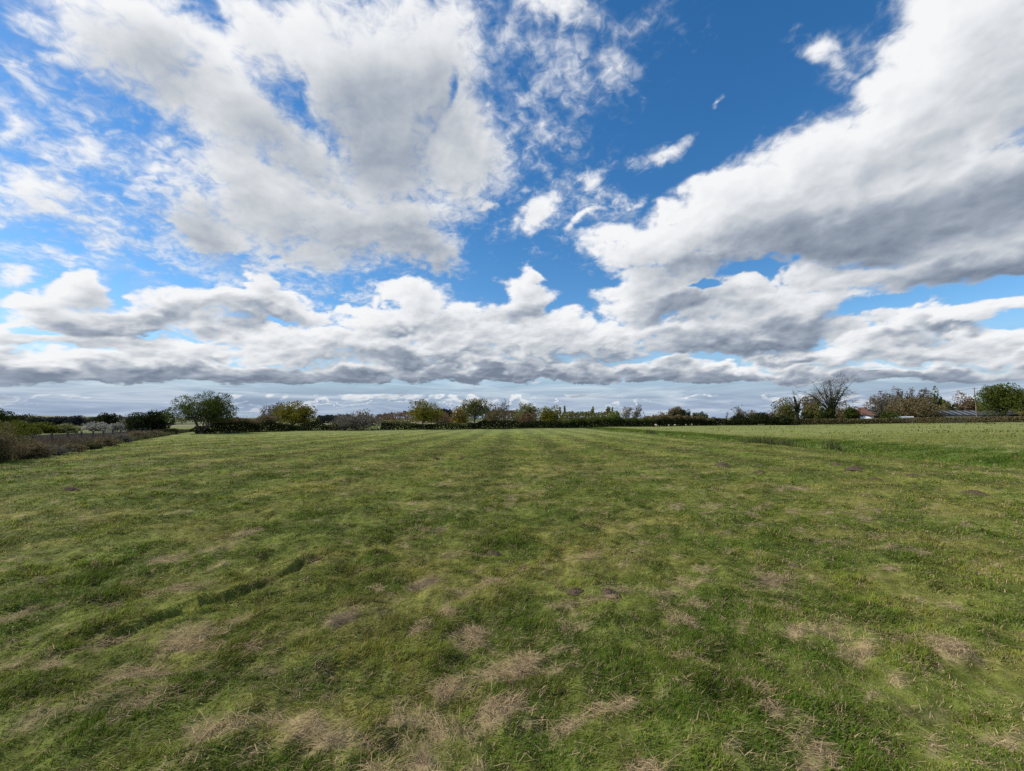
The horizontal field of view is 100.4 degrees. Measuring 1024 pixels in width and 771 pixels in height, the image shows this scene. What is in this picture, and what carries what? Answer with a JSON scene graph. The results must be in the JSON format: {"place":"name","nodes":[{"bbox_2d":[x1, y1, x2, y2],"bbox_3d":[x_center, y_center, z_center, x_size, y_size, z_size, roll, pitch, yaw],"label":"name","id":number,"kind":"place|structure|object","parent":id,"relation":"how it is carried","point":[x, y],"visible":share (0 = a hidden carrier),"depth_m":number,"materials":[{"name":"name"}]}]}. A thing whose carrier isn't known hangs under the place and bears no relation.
{"place":"outdoors","nodes":[
{"label":"outdoors","id":0,"kind":"place"},
{"bbox_2d":[0,428,191,462],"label":"dead grass","id":1,"kind":"structure","parent":0,"point":[90,440],"depth_m":31.40,"materials":[{"name":"plant"}]},
{"bbox_2d":[0,0,1023,417],"bbox_3d":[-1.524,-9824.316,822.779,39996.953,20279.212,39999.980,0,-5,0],"label":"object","id":2,"kind":"structure","parent":0,"point":[906,176],"depth_m":15587.96,"materials":[{"name":"white"}]},
{"bbox_2d":[0,416,1023,770],"bbox_3d":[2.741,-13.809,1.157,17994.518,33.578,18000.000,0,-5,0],"label":"ground","id":3,"kind":"structure","parent":0,"point":[574,568],"depth_m":4.02,"materials":[{"name":"green plant"}]},
{"bbox_2d":[0,408,18,422],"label":"dark tree","id":4,"kind":"object","parent":3,"relation":"on","point":[7,417],"visible":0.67,"depth_m":90.48,"materials":[{"name":"green plant"}]},
{"bbox_2d":[0,421,35,443],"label":"bramble bush","id":5,"kind":"object","parent":3,"relation":"on","point":[14,431],"visible":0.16,"depth_m":23.92,"materials":[{"name":"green plant"}]},
{"bbox_2d":[0,420,36,458],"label":"bramble bush","id":6,"kind":"object","parent":3,"relation":"on","point":[7,440],"visible":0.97,"depth_m":17.04,"materials":[{"name":"brown plant"}]},
{"bbox_2d":[0,419,43,434],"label":"gorse bush","id":7,"kind":"object","parent":3,"relation":"on","point":[28,426],"visible":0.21,"depth_m":62.16,"materials":[{"name":"green plant"}]},
{"bbox_2d":[16,413,37,421],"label":"flat tree","id":8,"kind":"object","parent":3,"relation":"on","point":[23,417],"visible":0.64,"depth_m":189.74,"materials":[{"name":"green plant"}]},
{"bbox_2d":[9,439,57,459],"bbox_3d":[-20.799,2.731,18.435,1.517,0.949,1.411,0,-5,0],"label":"bramble bush","id":9,"kind":"object","parent":3,"relation":"on","point":[40,451],"visible":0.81,"depth_m":18.40,"materials":[{"name":"brown plant"}]},
{"bbox_2d":[29,416,45,423],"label":"dark tree","id":10,"kind":"object","parent":3,"relation":"on","point":[39,418],"visible":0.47,"depth_m":208.70,"materials":[{"name":"green plant"}]},
{"bbox_2d":[27,421,62,432],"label":"gorse bush","id":11,"kind":"object","parent":3,"relation":"on","point":[47,427],"visible":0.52,"depth_m":83.44,"materials":[{"name":"green plant"}]},
{"bbox_2d":[49,416,69,425],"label":"dark tree","id":12,"kind":"object","parent":3,"relation":"on","point":[57,420],"visible":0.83,"depth_m":207.97,"materials":[{"name":"green plant"}]},
{"bbox_2d":[45,442,75,454],"bbox_3d":[-21.960,3.082,20.386,1.519,0.694,1.387,0,-5,0],"label":"bramble bush","id":13,"kind":"object","parent":3,"relation":"on","point":[60,450],"visible":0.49,"depth_m":20.49,"materials":[{"name":"brown plant"}]},
{"bbox_2d":[49,423,82,432],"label":"gorse bush","id":14,"kind":"object","parent":3,"relation":"on","point":[66,428],"visible":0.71,"depth_m":87.58,"materials":[{"name":"green plant"}]},
{"bbox_2d":[62,487,78,490],"bbox_3d":[-10.723,2.492,10.313,0.426,0.080,0.362,-2,-5,18],"label":"molehill","id":15,"kind":"object","parent":3,"relation":"on","point":[70,489],"visible":0.89,"depth_m":10.26,"materials":[{"name":"soil"}]},
{"bbox_2d":[60,440,88,451],"bbox_3d":[-22.937,3.195,22.255,1.267,0.703,1.249,4,-6,-38],"label":"bramble bush","id":16,"kind":"object","parent":3,"relation":"on","point":[74,446],"visible":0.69,"depth_m":22.18,"materials":[{"name":"brown plant"}]},
{"bbox_2d":[63,415,86,425],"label":"dark tree","id":17,"kind":"object","parent":3,"relation":"on","point":[77,420],"visible":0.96,"depth_m":207.97,"materials":[{"name":"green plant"}]},
{"bbox_2d":[29,428,150,443],"bbox_3d":[-40.497,5.176,41.211,0.165,1.612,52.643,3,-6,-31],"label":"wire fence","id":18,"kind":"object","parent":3,"relation":"on","point":[51,438],"visible":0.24,"depth_m":38.38,"materials":[{"name":"grey wood"}]},
{"bbox_2d":[80,444,103,449],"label":"bramble bush","id":19,"kind":"object","parent":3,"relation":"on","point":[92,447],"visible":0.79,"depth_m":24.24,"materials":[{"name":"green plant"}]},
{"bbox_2d":[79,421,110,430],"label":"blossom bush","id":20,"kind":"object","parent":3,"relation":"on","point":[94,426],"visible":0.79,"depth_m":103.50,"materials":[{"name":"white plant"}]},
{"bbox_2d":[18,417,175,424],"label":"wood","id":21,"kind":"object","parent":3,"relation":"on","point":[83,420],"visible":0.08,"depth_m":322.38,"materials":[{"name":"green plant"}]},
{"bbox_2d":[93,412,122,424],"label":"dark tree","id":22,"kind":"object","parent":3,"relation":"on","point":[107,418],"visible":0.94,"depth_m":208.54,"materials":[{"name":"green plant"}]},
{"bbox_2d":[95,437,120,445],"bbox_3d":[-26.389,3.673,27.729,1.385,0.730,1.395,4,-6,-40],"label":"bramble bush","id":23,"kind":"object","parent":3,"relation":"on","point":[105,441],"visible":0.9,"depth_m":27.64,"materials":[{"name":"brown plant"}]},
{"bbox_2d":[99,423,126,431],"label":"blossom bush","id":24,"kind":"object","parent":3,"relation":"on","point":[112,426],"visible":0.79,"depth_m":98.83,"materials":[{"name":"white plant"}]},
{"bbox_2d":[106,433,135,442],"bbox_3d":[-29.959,4.019,32.775,1.730,0.808,1.730,0,-5,0],"label":"bramble bush","id":25,"kind":"object","parent":3,"relation":"on","point":[124,436],"visible":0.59,"depth_m":32.65,"materials":[{"name":"brown plant"}]},
{"bbox_2d":[114,413,135,431],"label":"bare tree","id":26,"kind":"object","parent":3,"relation":"on","point":[123,419],"visible":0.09,"depth_m":88.82,"materials":[{"name":"grey plant"}]},
{"bbox_2d":[125,431,153,438],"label":"bramble bush","id":27,"kind":"object","parent":3,"relation":"on","point":[136,433],"visible":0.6,"depth_m":38.71,"materials":[{"name":"brown plant"}]},
{"bbox_2d":[123,409,175,431],"bbox_3d":[-56.071,5.891,66.151,6.322,4.491,6.362,4,-6,-41],"label":"thorn bush","id":28,"kind":"object","parent":3,"relation":"on","point":[148,420],"visible":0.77,"depth_m":64.89,"materials":[{"name":"green plant"}]},
{"bbox_2d":[144,430,163,433],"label":"bramble bush","id":29,"kind":"object","parent":3,"relation":"on","point":[152,432],"visible":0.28,"depth_m":45.70,"materials":[{"name":"brown plant"}]},
{"bbox_2d":[159,428,178,433],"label":"bramble bush","id":30,"kind":"object","parent":3,"relation":"on","point":[171,430],"visible":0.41,"depth_m":53.43,"materials":[{"name":"green plant"}]},
{"bbox_2d":[161,390,238,433],"bbox_3d":[-41.135,3.510,56.453,8.316,5.839,7.032,4,-6,-40],"label":"spreading tree","id":31,"kind":"object","parent":3,"relation":"on","point":[213,409],"visible":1,"depth_m":56.12,"materials":[{"name":"green plant"}]},
{"bbox_2d":[189,425,215,433],"bbox_3d":[-41.513,5.940,57.688,3.232,1.230,2.871,0,-5,0],"label":"bush","id":32,"kind":"object","parent":3,"relation":"on","point":[208,430],"visible":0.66,"depth_m":57.23,"materials":[{"name":"green plant"}]},
{"bbox_2d":[205,415,280,432],"bbox_3d":[-39.787,5.689,63.877,2.922,2.788,11.909,-1,-5,12],"label":"hedge","id":33,"kind":"object","parent":3,"relation":"on","point":[246,424],"visible":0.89,"depth_m":63.42,"materials":[{"name":"green plant"}]},
{"bbox_2d":[259,402,284,423],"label":"grey tree","id":34,"kind":"object","parent":3,"relation":"on","point":[269,411],"visible":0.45,"depth_m":87.22,"materials":[{"name":"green plant"}]},
{"bbox_2d":[271,400,319,427],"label":"oak tree","id":35,"kind":"object","parent":3,"relation":"on","point":[298,415],"visible":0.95,"depth_m":78.26,"materials":[{"name":"green plant"}]},
{"bbox_2d":[272,421,332,430],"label":"hedge","id":36,"kind":"object","parent":3,"relation":"on","point":[315,425],"visible":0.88,"depth_m":74.64,"materials":[{"name":"green plant"}]},
{"bbox_2d":[315,414,349,422],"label":"wood","id":37,"kind":"object","parent":3,"relation":"on","point":[327,418],"visible":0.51,"depth_m":407.04,"materials":[{"name":"green plant"}]},
{"bbox_2d":[329,421,345,429],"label":"bush","id":38,"kind":"object","parent":3,"relation":"on","point":[336,426],"visible":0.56,"depth_m":77.85,"materials":[{"name":"green plant"}]},
{"bbox_2d":[324,413,388,430],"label":"willow bush","id":39,"kind":"object","parent":3,"relation":"on","point":[351,422],"visible":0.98,"depth_m":78.11,"materials":[{"name":"green plant"}]},
{"bbox_2d":[353,409,378,419],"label":"bare tree","id":40,"kind":"object","parent":3,"relation":"on","point":[362,414],"visible":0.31,"depth_m":119.29,"materials":[{"name":"grey plant"}]},
{"bbox_2d":[380,419,411,429],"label":"hedge","id":41,"kind":"object","parent":3,"relation":"on","point":[393,425],"visible":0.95,"depth_m":81.78,"materials":[{"name":"green plant"}]},
{"bbox_2d":[376,411,452,422],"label":"wood","id":42,"kind":"object","parent":3,"relation":"on","point":[390,416],"visible":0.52,"depth_m":390.53,"materials":[{"name":"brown plant"}]},
{"bbox_2d":[406,399,445,428],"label":"oak tree","id":43,"kind":"object","parent":3,"relation":"on","point":[425,413],"visible":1,"depth_m":82.89,"materials":[{"name":"green plant"}]},
{"bbox_2d":[411,421,468,428],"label":"hedge","id":44,"kind":"object","parent":3,"relation":"on","point":[440,425],"visible":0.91,"depth_m":85.81,"materials":[{"name":"green plant"}]},
{"bbox_2d":[434,408,452,422],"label":"wood","id":45,"kind":"object","parent":3,"relation":"on","point":[449,411],"visible":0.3,"depth_m":465.36,"materials":[{"name":"green plant"}]},
{"bbox_2d":[450,406,469,425],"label":"tree","id":46,"kind":"object","parent":3,"relation":"on","point":[457,417],"visible":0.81,"depth_m":102.79,"materials":[{"name":"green plant"}]},
{"bbox_2d":[460,398,491,428],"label":"oak tree","id":47,"kind":"object","parent":3,"relation":"on","point":[471,408],"visible":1,"depth_m":89.14,"materials":[{"name":"green plant"}]},
{"bbox_2d":[485,550,501,556],"bbox_3d":[-0.257,2.118,5.409,0.296,0.059,0.251,2,-5,-20],"label":"molehill","id":48,"kind":"object","parent":3,"relation":"on","point":[496,553],"visible":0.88,"depth_m":5.37,"materials":[{"name":"soil"}]},
{"bbox_2d":[486,403,501,423],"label":"bare tree","id":49,"kind":"object","parent":3,"relation":"on","point":[493,417],"visible":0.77,"depth_m":117.27,"materials":[{"name":"grey plant"}]},
{"bbox_2d":[484,408,520,422],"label":"wood","id":50,"kind":"object","parent":3,"relation":"on","point":[509,413],"visible":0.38,"depth_m":370.09,"materials":[{"name":"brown plant"}]},
{"bbox_2d":[497,398,512,425],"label":"bare tree","id":51,"kind":"object","parent":3,"relation":"on","point":[506,405],"visible":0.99,"depth_m":107.81,"materials":[{"name":"grey plant"}]},
{"bbox_2d":[0,439,1023,770],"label":"dry straw","id":52,"kind":"object","parent":3,"relation":"on","point":[446,689],"visible":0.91,"depth_m":2.81,"materials":[{"name":"beige plant"}]},
{"bbox_2d":[467,420,562,428],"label":"hedge","id":53,"kind":"object","parent":3,"relation":"on","point":[514,423],"visible":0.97,"depth_m":93.85,"materials":[{"name":"green plant"}]},
{"bbox_2d":[513,402,540,419],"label":"pale tree","id":54,"kind":"object","parent":3,"relation":"on","point":[528,408],"visible":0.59,"depth_m":124.33,"materials":[{"name":"green plant"}]},
{"bbox_2d":[517,411,538,427],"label":"shrub","id":55,"kind":"object","parent":3,"relation":"on","point":[529,417],"visible":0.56,"depth_m":111.03,"materials":[{"name":"brown plant"}]},
{"bbox_2d":[537,406,563,426],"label":"olive tree","id":56,"kind":"object","parent":3,"relation":"on","point":[546,414],"visible":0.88,"depth_m":110.82,"materials":[{"name":"green plant"}]},
{"bbox_2d":[566,588,583,594],"bbox_3d":[0.617,1.972,4.116,0.200,0.040,0.170,1,-5,-12],"label":"molehill","id":57,"kind":"object","parent":3,"relation":"on","point":[574,591],"visible":0.99,"depth_m":4.09,"materials":[{"name":"soil"}]},
{"bbox_2d":[558,406,614,419],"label":"wood","id":58,"kind":"object","parent":3,"relation":"on","point":[572,414],"visible":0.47,"depth_m":323.53,"materials":[{"name":"green plant"}]},
{"bbox_2d":[559,415,655,427],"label":"hedge","id":59,"kind":"object","parent":3,"relation":"on","point":[611,421],"visible":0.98,"depth_m":115.25,"materials":[{"name":"green plant"}]},
{"bbox_2d":[603,588,618,597],"bbox_3d":[0.928,1.987,4.128,0.193,0.044,0.227,3,-6,-30],"label":"molehill","id":60,"kind":"object","parent":3,"relation":"on","point":[608,591],"visible":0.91,"depth_m":4.08,"materials":[{"name":"soil"}]},
{"bbox_2d":[607,410,620,424],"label":"shrub","id":61,"kind":"object","parent":3,"relation":"on","point":[617,413],"visible":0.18,"depth_m":137.01,"materials":[{"name":"green plant"}]},
{"bbox_2d":[619,405,635,417],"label":"bare tree","id":62,"kind":"object","parent":3,"relation":"on","point":[627,412],"visible":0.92,"depth_m":139.28,"materials":[{"name":"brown plant"}]},
{"bbox_2d":[632,405,644,421],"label":"bare tree","id":63,"kind":"object","parent":3,"relation":"on","point":[639,408],"visible":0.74,"depth_m":141.28,"materials":[{"name":"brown plant"}]},
{"bbox_2d":[666,406,686,415],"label":"tree","id":64,"kind":"object","parent":3,"relation":"on","point":[674,411],"visible":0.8,"depth_m":168.75,"materials":[{"name":"green plant"}]},
{"bbox_2d":[651,414,716,425],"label":"hedge","id":65,"kind":"object","parent":3,"relation":"on","point":[666,420],"visible":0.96,"depth_m":138.30,"materials":[{"name":"green plant"}]},
{"bbox_2d":[679,409,691,416],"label":"dark tree","id":66,"kind":"object","parent":3,"relation":"on","point":[682,413],"visible":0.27,"depth_m":164.08,"materials":[{"name":"green plant"}]},
{"bbox_2d":[699,411,707,417],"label":"dark tree","id":67,"kind":"object","parent":3,"relation":"on","point":[701,413],"visible":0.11,"depth_m":174.38,"materials":[{"name":"green plant"}]},
{"bbox_2d":[715,462,730,466],"bbox_3d":[7.747,2.896,15.737,0.719,0.164,0.846,-3,-5,28],"label":"molehill","id":68,"kind":"object","parent":3,"relation":"on","point":[722,464],"visible":0.94,"depth_m":15.56,"materials":[{"name":"soil"}]},
{"bbox_2d":[731,405,747,416],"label":"bare tree","id":69,"kind":"object","parent":3,"relation":"on","point":[739,410],"visible":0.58,"depth_m":164.65,"materials":[{"name":"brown plant"}]},
{"bbox_2d":[730,413,749,418],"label":"bush","id":70,"kind":"object","parent":3,"relation":"on","point":[738,415],"visible":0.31,"depth_m":150.70,"materials":[{"name":"green plant"}]},
{"bbox_2d":[746,410,756,417],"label":"shrub","id":71,"kind":"object","parent":3,"relation":"on","point":[750,414],"visible":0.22,"depth_m":164.12,"materials":[{"name":"green plant"}]},
{"bbox_2d":[715,417,791,424],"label":"hedge","id":72,"kind":"object","parent":3,"relation":"on","point":[744,421],"visible":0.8,"depth_m":147.73,"materials":[{"name":"green plant"}]},
{"bbox_2d":[751,412,770,424],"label":"bush","id":73,"kind":"object","parent":3,"relation":"on","point":[762,415],"visible":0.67,"depth_m":149.84,"materials":[{"name":"green plant"}]},
{"bbox_2d":[771,397,794,418],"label":"olive tree","id":74,"kind":"object","parent":3,"relation":"on","point":[786,409],"visible":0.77,"depth_m":158.93,"materials":[{"name":"green plant"}]},
{"bbox_2d":[769,415,796,424],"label":"bush","id":75,"kind":"object","parent":3,"relation":"on","point":[786,420],"visible":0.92,"depth_m":147.28,"materials":[{"name":"green plant"}]},
{"bbox_2d":[790,392,806,424],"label":"ivy tree","id":76,"kind":"object","parent":3,"relation":"on","point":[797,408],"visible":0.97,"depth_m":149.51,"materials":[{"name":"green plant"}]},
{"bbox_2d":[802,392,820,410],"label":"brown tree","id":77,"kind":"object","parent":3,"relation":"on","point":[807,401],"visible":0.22,"depth_m":174.88,"materials":[{"name":"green plant"}]},
{"bbox_2d":[800,401,824,423],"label":"shrub","id":78,"kind":"object","parent":3,"relation":"on","point":[812,412],"visible":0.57,"depth_m":156.78,"materials":[{"name":"green plant"}]},
{"bbox_2d":[817,407,839,423],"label":"bush","id":79,"kind":"object","parent":3,"relation":"on","point":[827,413],"visible":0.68,"depth_m":150.65,"materials":[{"name":"green plant"}]},
{"bbox_2d":[793,372,866,417],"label":"bare tree","id":80,"kind":"object","parent":3,"relation":"on","point":[830,403],"visible":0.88,"depth_m":154.44,"materials":[{"name":"brown plant"}]},
{"bbox_2d":[792,417,901,424],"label":"hedge","id":81,"kind":"object","parent":3,"relation":"on","point":[807,421],"visible":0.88,"depth_m":144.69,"materials":[{"name":"green plant"}]},
{"bbox_2d":[835,402,862,423],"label":"shrub","id":82,"kind":"object","parent":3,"relation":"on","point":[839,414],"visible":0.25,"depth_m":171.07,"materials":[{"name":"green plant"}]},
{"bbox_2d":[843,407,861,423],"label":"bush","id":83,"kind":"object","parent":3,"relation":"on","point":[851,413],"visible":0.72,"depth_m":158.85,"materials":[{"name":"green plant"}]},
{"bbox_2d":[845,466,864,470],"bbox_3d":[11.407,2.731,14.222,0.765,0.147,0.650,4,-6,-39],"label":"molehill","id":84,"kind":"object","parent":3,"relation":"on","point":[855,468],"visible":0.97,"depth_m":14.08,"materials":[{"name":"soil"}]},
{"bbox_2d":[857,406,878,418],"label":"house","id":85,"kind":"structure","parent":3,"relation":"on","point":[865,412],"depth_m":171.84,"materials":[{"name":"white paint"}]},
{"bbox_2d":[862,391,906,422],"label":"brown tree","id":86,"kind":"object","parent":3,"relation":"on","point":[878,405],"visible":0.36,"depth_m":173.58,"materials":[{"name":"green plant"}]},
{"bbox_2d":[878,411,900,423],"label":"bush","id":87,"kind":"object","parent":3,"relation":"on","point":[887,415],"visible":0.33,"depth_m":151.12,"materials":[{"name":"green plant"}]},
{"bbox_2d":[891,386,907,403],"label":"slim tree","id":88,"kind":"object","parent":3,"relation":"on","point":[899,393],"visible":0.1,"depth_m":200.45,"materials":[{"name":"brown plant"}]},
{"bbox_2d":[894,416,912,420],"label":"white trailer","id":89,"kind":"object","parent":3,"relation":"on","point":[905,417],"visible":0.12,"depth_m":149.59,"materials":[{"name":"paint"}]},
{"bbox_2d":[905,387,914,399],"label":"slim tree","id":90,"kind":"object","parent":3,"relation":"on","point":[911,392],"visible":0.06,"depth_m":200.20,"materials":[{"name":"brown plant"}]},
{"bbox_2d":[903,473,922,476],"bbox_3d":[11.998,2.668,12.768,0.445,0.084,0.378,-2,-5,19],"label":"molehill","id":91,"kind":"object","parent":3,"relation":"on","point":[913,474],"visible":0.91,"depth_m":12.73,"materials":[{"name":"soil"}]},
{"bbox_2d":[884,395,947,422],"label":"willow tree","id":92,"kind":"object","parent":3,"relation":"on","point":[913,406],"visible":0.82,"depth_m":158.33,"materials":[{"name":"brown plant"}]},
{"bbox_2d":[916,387,931,403],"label":"slim tree","id":93,"kind":"object","parent":3,"relation":"on","point":[922,394],"visible":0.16,"depth_m":199.89,"materials":[{"name":"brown plant"}]},
{"bbox_2d":[927,385,941,408],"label":"slim tree","id":94,"kind":"object","parent":3,"relation":"on","point":[934,396],"visible":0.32,"depth_m":199.62,"materials":[{"name":"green plant"}]},
{"bbox_2d":[911,410,984,422],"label":"barn","id":95,"kind":"structure","parent":3,"relation":"on","point":[961,413],"depth_m":160.44,"materials":[{"name":"white paint"}]},
{"bbox_2d":[938,400,959,409],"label":"shrub","id":96,"kind":"object","parent":3,"relation":"on","point":[948,405],"visible":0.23,"depth_m":183.20,"materials":[{"name":"green plant"}]},
{"bbox_2d":[901,416,1023,422],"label":"hedge","id":97,"kind":"object","parent":3,"relation":"on","point":[965,419],"visible":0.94,"depth_m":127.88,"materials":[{"name":"green plant"}]},
{"bbox_2d":[952,390,979,410],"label":"red tree","id":98,"kind":"object","parent":3,"relation":"on","point":[967,405],"visible":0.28,"depth_m":183.74,"materials":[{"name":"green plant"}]},
{"bbox_2d":[960,489,989,495],"bbox_3d":[10.546,2.440,9.723,0.578,0.127,0.680,-2,-5,25],"label":"molehill","id":99,"kind":"object","parent":3,"relation":"on","point":[977,492],"visible":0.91,"depth_m":9.63,"materials":[{"name":"soil"}]},
{"bbox_2d":[971,382,1023,416],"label":"oak tree","id":100,"kind":"object","parent":3,"relation":"on","point":[996,398],"visible":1,"depth_m":121.07,"materials":[{"name":"green plant"}]},
{"bbox_2d":[977,410,1023,421],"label":"barn","id":101,"kind":"structure","parent":3,"relation":"on","point":[1011,413],"depth_m":154.03,"materials":[{"name":"metal"}]},
{"bbox_2d":[1001,405,1023,415],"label":"olive tree","id":102,"kind":"object","parent":3,"relation":"on","point":[1018,411],"visible":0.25,"depth_m":149.51,"materials":[{"name":"green plant"}]},
{"bbox_2d":[190,421,1023,438],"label":"rough grass","id":103,"kind":"structure","parent":0,"point":[240,431],"depth_m":77.82,"materials":[{"name":"green plant"}]},
{"bbox_2d":[646,428,851,451],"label":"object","id":104,"kind":"object","parent":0,"point":[831,445],"visible":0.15,"depth_m":29.36,"materials":[{"name":"green plant"}]},
{"bbox_2d":[583,427,1023,474],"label":"ditch grass","id":105,"kind":"structure","parent":0,"point":[937,451],"depth_m":23.62,"materials":[{"name":"green plant"}]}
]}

